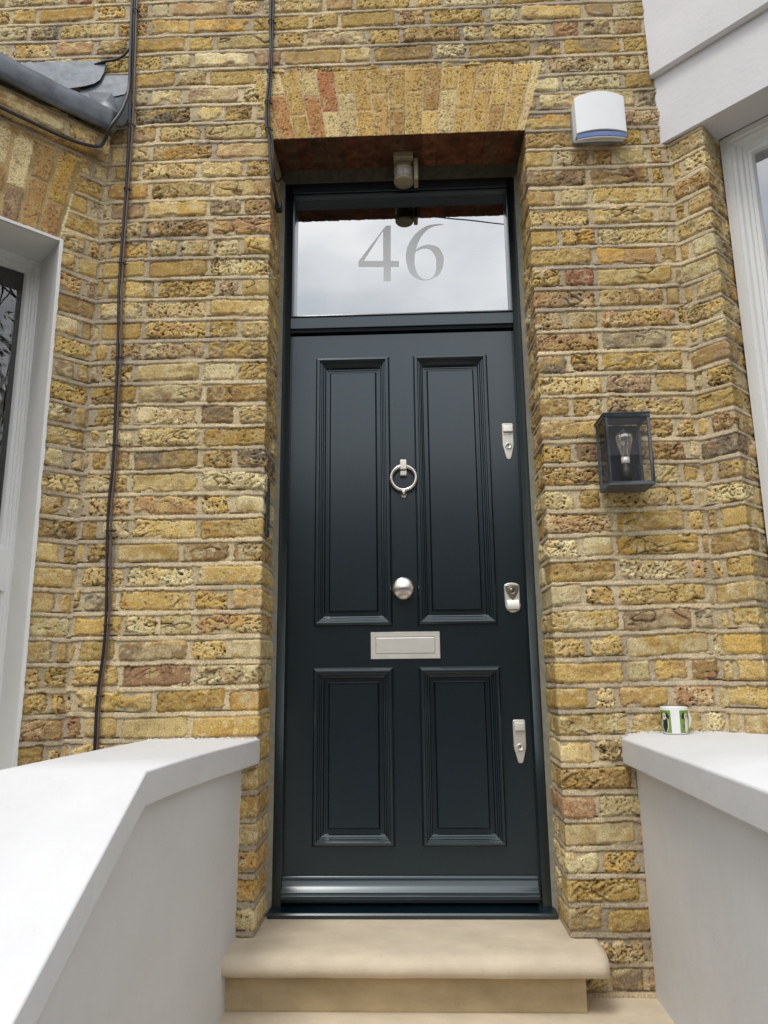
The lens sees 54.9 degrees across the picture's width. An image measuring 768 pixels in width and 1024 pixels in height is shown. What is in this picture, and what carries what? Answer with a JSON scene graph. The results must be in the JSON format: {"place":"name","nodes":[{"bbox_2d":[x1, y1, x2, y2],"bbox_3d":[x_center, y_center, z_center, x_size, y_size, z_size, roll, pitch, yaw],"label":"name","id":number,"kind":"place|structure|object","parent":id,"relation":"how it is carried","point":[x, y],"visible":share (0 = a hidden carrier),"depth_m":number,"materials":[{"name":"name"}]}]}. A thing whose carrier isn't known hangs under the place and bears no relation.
{"place":"outdoors","nodes":[
{"label":"outdoors","id":0,"kind":"place"},
{"label":"path","id":1,"kind":"structure","parent":0,"visible":0},
{"bbox_2d":[0,737,259,1023],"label":"rendered wall","id":2,"kind":"structure","parent":1,"relation":"on","point":[118,879],"depth_m":1.64,"materials":[{"name":"paint"}]},
{"bbox_2d":[0,0,767,997],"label":"brick house","id":3,"kind":"structure","parent":1,"relation":"on","point":[446,634],"depth_m":2.66,"materials":[{"name":"brick"}]},
{"bbox_2d":[0,216,63,769],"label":"window","id":4,"kind":"structure","parent":3,"relation":"in","point":[30,258],"depth_m":2.62,"materials":[{"name":"paint"}]},
{"bbox_2d":[0,0,133,147],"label":"cable","id":5,"kind":"object","parent":3,"relation":"attached to","point":[118,115],"visible":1,"depth_m":2.79,"materials":[{"name":"black plastic"}]},
{"bbox_2d":[93,0,139,750],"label":"cable","id":6,"kind":"object","parent":3,"relation":"attached to","point":[114,445],"visible":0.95,"depth_m":2.63,"materials":[{"name":"black plastic"}]},
{"bbox_2d":[265,479,270,536],"bbox_3d":[-0.409,-0.014,2.607,0.008,0.202,0.050,-1,-12,2],"label":"metal plate","id":7,"kind":"object","parent":3,"relation":"attached to","point":[267,520],"visible":1,"depth_m":2.60,"materials":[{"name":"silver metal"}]},
{"bbox_2d":[264,0,284,212],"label":"cable","id":8,"kind":"object","parent":3,"relation":"attached to","point":[267,102],"visible":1,"depth_m":2.87,"materials":[{"name":"black plastic"}]},
{"bbox_2d":[393,151,417,188],"bbox_3d":[0.087,-1.361,2.957,0.098,0.114,0.095,-1,-12,2],"label":"motion sensor","id":9,"kind":"object","parent":3,"relation":"attached to","point":[405,166],"visible":1,"depth_m":2.93,"materials":[{"name":"beige plastic"}]},
{"bbox_2d":[280,331,540,902],"bbox_3d":[0.079,0.305,2.703,0.876,2.066,0.114,-1,-12,2],"label":"front door","id":10,"kind":"structure","parent":3,"relation":"in","point":[409,770],"depth_m":2.68,"materials":[{"name":"paint"}]},
{"bbox_2d":[570,91,626,144],"bbox_3d":[0.803,-1.466,2.769,0.190,0.194,0.082,-1,-12,2],"label":"alarm box","id":11,"kind":"object","parent":3,"relation":"attached to","point":[597,117],"visible":1,"depth_m":2.74,"materials":[{"name":"white plastic"}]},
{"bbox_2d":[594,411,655,492],"bbox_3d":[0.802,-0.195,2.476,0.156,0.246,0.143,-1,-12,2],"label":"wall lantern","id":12,"kind":"object","parent":3,"relation":"attached to","point":[618,452],"depth_m":2.50,"materials":[{"name":"metal"}]},
{"bbox_2d":[719,116,767,543],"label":"window","id":13,"kind":"structure","parent":3,"relation":"in","point":[744,153],"depth_m":2.64,"materials":[{"name":"paint"}]},
{"bbox_2d":[621,731,767,1023],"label":"rendered wall","id":14,"kind":"structure","parent":1,"relation":"on","point":[703,799],"depth_m":1.78,"materials":[{"name":"paint"}]},
{"bbox_2d":[660,706,690,734],"bbox_3d":[0.915,0.648,2.301,0.102,0.081,0.082,-1,-12,2],"label":"mug","id":15,"kind":"object","parent":14,"relation":"on","point":[675,720],"visible":1,"depth_m":2.27,"materials":[{"name":"white ceramic"}]},
{"bbox_3d":[0.124,1.663,1.270,1.380,0.160,0.362,-1,-12,2],"label":"stone step","id":16,"kind":"object","parent":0,"visible":0},
{"bbox_3d":[0.134,1.568,1.596,1.380,0.160,0.362,-1,-12,2],"label":"stone step","id":17,"kind":"object","parent":16,"relation":"on","visible":0},
{"bbox_2d":[217,998,674,1023],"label":"stone step","id":18,"kind":"object","parent":17,"relation":"on","point":[626,1011],"visible":0.59,"depth_m":2.09,"materials":[{"name":"stone"}]},
{"bbox_2d":[221,916,609,1012],"bbox_3d":[0.054,1.383,2.265,1.180,0.161,0.377,-1,-12,2],"label":"stone step","id":19,"kind":"object","parent":18,"relation":"on","point":[444,965],"visible":0.89,"depth_m":2.13,"materials":[{"name":"stone"}]}
]}

